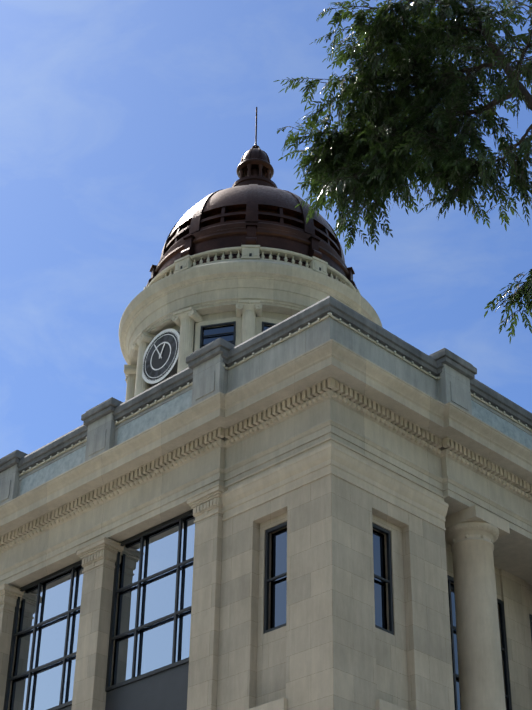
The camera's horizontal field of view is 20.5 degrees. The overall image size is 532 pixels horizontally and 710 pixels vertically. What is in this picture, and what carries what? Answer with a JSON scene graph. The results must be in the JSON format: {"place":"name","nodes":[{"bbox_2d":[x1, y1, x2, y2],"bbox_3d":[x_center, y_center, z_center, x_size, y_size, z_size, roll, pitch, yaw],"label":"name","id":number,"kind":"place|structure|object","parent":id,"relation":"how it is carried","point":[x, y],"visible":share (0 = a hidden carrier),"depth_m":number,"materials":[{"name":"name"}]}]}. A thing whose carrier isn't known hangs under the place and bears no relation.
{"place":"outdoors","nodes":[
{"label":"outdoors","id":0,"kind":"place"},
{"bbox_2d":[20,389,191,494],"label":"attic panels","id":1,"kind":"object","parent":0,"point":[159,414],"visible":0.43,"depth_m":37.04,"materials":[{"name":"grey stone"}]},
{"bbox_2d":[119,259,382,387],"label":"drum","id":2,"kind":"object","parent":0,"point":[216,290],"depth_m":54.97,"materials":[{"name":"beige stone"}]},
{"bbox_2d":[142,329,179,385],"bbox_3d":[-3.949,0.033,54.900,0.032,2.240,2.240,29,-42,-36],"label":"clock","id":3,"kind":"object","parent":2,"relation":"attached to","point":[157,362],"depth_m":54.89,"materials":[{"name":"metal"}]},
{"bbox_2d":[125,310,255,400],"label":"drum columns","id":4,"kind":"structure","parent":2,"relation":"attached to","point":[137,384],"depth_m":54.33,"materials":[{"name":"beige stone"}]},
{"bbox_2d":[124,300,261,382],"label":"drum capitals","id":5,"kind":"object","parent":4,"relation":"on","point":[194,315],"visible":0.19,"depth_m":54.75,"materials":[{"name":"beige stone"}]},
{"bbox_2d":[200,321,275,347],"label":"drum window frames","id":6,"kind":"structure","parent":2,"relation":"in","point":[222,324],"depth_m":54.38,"materials":[{"name":"black metal"}]},
{"bbox_2d":[194,316,282,351],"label":"drum window surrounds","id":7,"kind":"object","parent":2,"relation":"attached to","point":[238,320],"visible":0.1,"depth_m":54.46,"materials":[{"name":"beige stone"}]},
{"bbox_2d":[146,184,356,288],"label":"dome","id":8,"kind":"structure","parent":2,"relation":"on","point":[257,214],"depth_m":58.24,"materials":[{"name":"orange metal"}]},
{"bbox_2d":[232,107,276,187],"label":"lantern","id":9,"kind":"object","parent":8,"relation":"on","point":[254,166],"visible":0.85,"depth_m":63.44,"materials":[{"name":"orange metal"}]},
{"bbox_2d":[144,245,360,294],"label":"balustrade","id":10,"kind":"object","parent":2,"relation":"on","point":[312,262],"visible":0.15,"depth_m":56.48,"materials":[{"name":"stone"}]},
{"bbox_2d":[0,0,531,458],"label":"sky","id":11,"kind":"structure","parent":0,"point":[118,118],"materials":[{"name":"blue"}]},
{"bbox_2d":[3,509,531,709],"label":"window frames","id":12,"kind":"structure","parent":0,"point":[116,590],"depth_m":35.23,"materials":[{"name":"black metal"}]},
{"bbox_2d":[9,516,194,709],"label":"glass","id":13,"kind":"object","parent":12,"relation":"in","point":[155,641],"visible":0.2,"depth_m":35.13,"materials":[{"name":"blue"}]},
{"bbox_2d":[59,662,188,709],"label":"spandrels","id":14,"kind":"object","parent":12,"relation":"on","point":[166,689],"visible":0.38,"depth_m":32.81,"materials":[{"name":"grey metal"}]},
{"bbox_2d":[274,0,531,342],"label":"tree","id":15,"kind":"object","parent":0,"point":[364,114],"depth_m":14.14,"materials":[{"name":"green plant"}]},
{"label":"pavement slab","id":16,"kind":"object","parent":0,"visible":0},
{"bbox_2d":[19,514,192,679],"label":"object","id":17,"kind":"object","parent":16,"relation":"on","point":[119,564],"depth_m":35.94,"materials":[{"name":"black metal"}]},
{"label":"roof mass","id":18,"kind":"object","parent":17,"relation":"on","visible":0},
{"bbox_2d":[0,339,531,587],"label":"entablature","id":19,"kind":"structure","parent":18,"relation":"on","point":[158,499],"depth_m":34.25,"materials":[{"name":"stone"}]},
{"bbox_2d":[0,354,224,505],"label":"attic blocks","id":20,"kind":"structure","parent":19,"relation":"on","point":[208,378],"depth_m":37.28,"materials":[{"name":"grey stone"}]},
{"bbox_2d":[0,338,234,472],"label":"pedestal cap","id":21,"kind":"object","parent":20,"relation":"on","point":[216,347],"visible":0.48,"depth_m":37.58,"materials":[{"name":"grey stone"}]},
{"bbox_2d":[0,388,530,546],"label":"dentil back","id":22,"kind":"object","parent":19,"relation":"attached to","point":[225,439],"visible":0.07,"depth_m":34.19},
{"bbox_2d":[0,393,531,551],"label":"cornice molding","id":23,"kind":"object","parent":19,"relation":"attached to","point":[315,400],"visible":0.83,"depth_m":34.44,"materials":[{"name":"stone"}]},
{"bbox_2d":[0,377,531,545],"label":"dentils","id":24,"kind":"object","parent":23,"relation":"on","point":[311,393],"visible":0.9,"depth_m":34.29,"materials":[{"name":"stone"}]},
{"bbox_2d":[17,317,531,496],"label":"attic wall","id":25,"kind":"structure","parent":19,"relation":"on","point":[304,341],"depth_m":34.16,"materials":[{"name":"stone"}]},
{"bbox_2d":[17,295,531,473],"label":"coping","id":26,"kind":"object","parent":25,"relation":"on","point":[322,308],"visible":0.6,"depth_m":35.22,"materials":[{"name":"grey stone"}]},
{"bbox_2d":[23,312,526,472],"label":"bulbs","id":27,"kind":"object","parent":25,"relation":"on","point":[299,329],"visible":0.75,"depth_m":35.27,"materials":[{"name":"beige"}]},
{"bbox_2d":[19,315,531,476],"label":"parapet molding","id":28,"kind":"structure","parent":25,"relation":"attached to","point":[284,339],"depth_m":35.13,"materials":[{"name":"beige stone"}]},
{"bbox_2d":[471,400,531,449],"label":"attic panels","id":29,"kind":"object","parent":25,"relation":"attached to","point":[495,421],"visible":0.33,"depth_m":36.49,"materials":[{"name":"grey stone"}]},
{"bbox_2d":[440,364,531,435],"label":"attic blocks","id":30,"kind":"structure","parent":19,"relation":"on","point":[455,387],"depth_m":35.34,"materials":[{"name":"grey stone"}]},
{"bbox_2d":[429,348,476,379],"bbox_3d":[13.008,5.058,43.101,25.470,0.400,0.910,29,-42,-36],"label":"pedestal cap","id":31,"kind":"object","parent":30,"relation":"on","point":[449,358],"visible":0.44,"depth_m":35.57,"materials":[{"name":"grey stone"}]},
{"bbox_2d":[0,513,222,709],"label":"pilasters","id":32,"kind":"object","parent":16,"relation":"on","point":[89,692],"visible":0.58,"depth_m":33.72,"materials":[{"name":"stone"}]},
{"bbox_2d":[0,484,227,613],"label":"capitals","id":33,"kind":"object","parent":32,"relation":"on","point":[206,503],"visible":0.77,"depth_m":35.72,"materials":[{"name":"stone"}]},
{"bbox_2d":[217,474,454,709],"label":"pavilion walls","id":34,"kind":"structure","parent":16,"relation":"on","point":[330,641],"depth_m":30.82,"materials":[{"name":"beige stone"}]},
{"bbox_2d":[247,698,406,709],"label":"pavilion hoods","id":35,"kind":"object","parent":34,"relation":"attached to","point":[280,704],"visible":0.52,"depth_m":29.37,"materials":[{"name":"beige stone"}]},
{"bbox_2d":[264,521,393,634],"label":"narrow window frames","id":36,"kind":"structure","parent":34,"relation":"attached to","point":[267,580],"depth_m":31.52,"materials":[{"name":"black metal"}]},
{"bbox_2d":[270,528,498,709],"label":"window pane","id":37,"kind":"structure","parent":36,"relation":"in","point":[279,585],"depth_m":31.60,"materials":[{"name":"blue"}]},
{"bbox_2d":[256,512,408,709],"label":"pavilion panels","id":38,"kind":"object","parent":34,"relation":"attached to","point":[391,669],"visible":0.5,"depth_m":30.66,"materials":[{"name":"beige stone"}]},
{"bbox_2d":[221,437,448,530],"bbox_3d":[1.551,3.468,33.349,3.940,0.852,3.470,29,-42,-36],"label":"pavilion cap","id":39,"kind":"object","parent":34,"relation":"on","point":[322,459],"visible":0.83,"depth_m":32.25,"materials":[{"name":"beige stone"}]},
{"bbox_2d":[445,521,505,709],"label":"columns","id":40,"kind":"structure","parent":16,"relation":"on","point":[481,678],"depth_m":33.12,"materials":[{"name":"stone"}]},
{"bbox_2d":[445,505,509,545],"bbox_3d":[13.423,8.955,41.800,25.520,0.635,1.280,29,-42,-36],"label":"column capital","id":41,"kind":"object","parent":40,"relation":"on","point":[474,513],"depth_m":34.28,"materials":[{"name":"stone"}]},
{"bbox_2d":[446,543,531,709],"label":"porch wall","id":42,"kind":"structure","parent":16,"relation":"on","point":[514,593],"depth_m":36.39,"materials":[{"name":"beige stone"}]}
]}

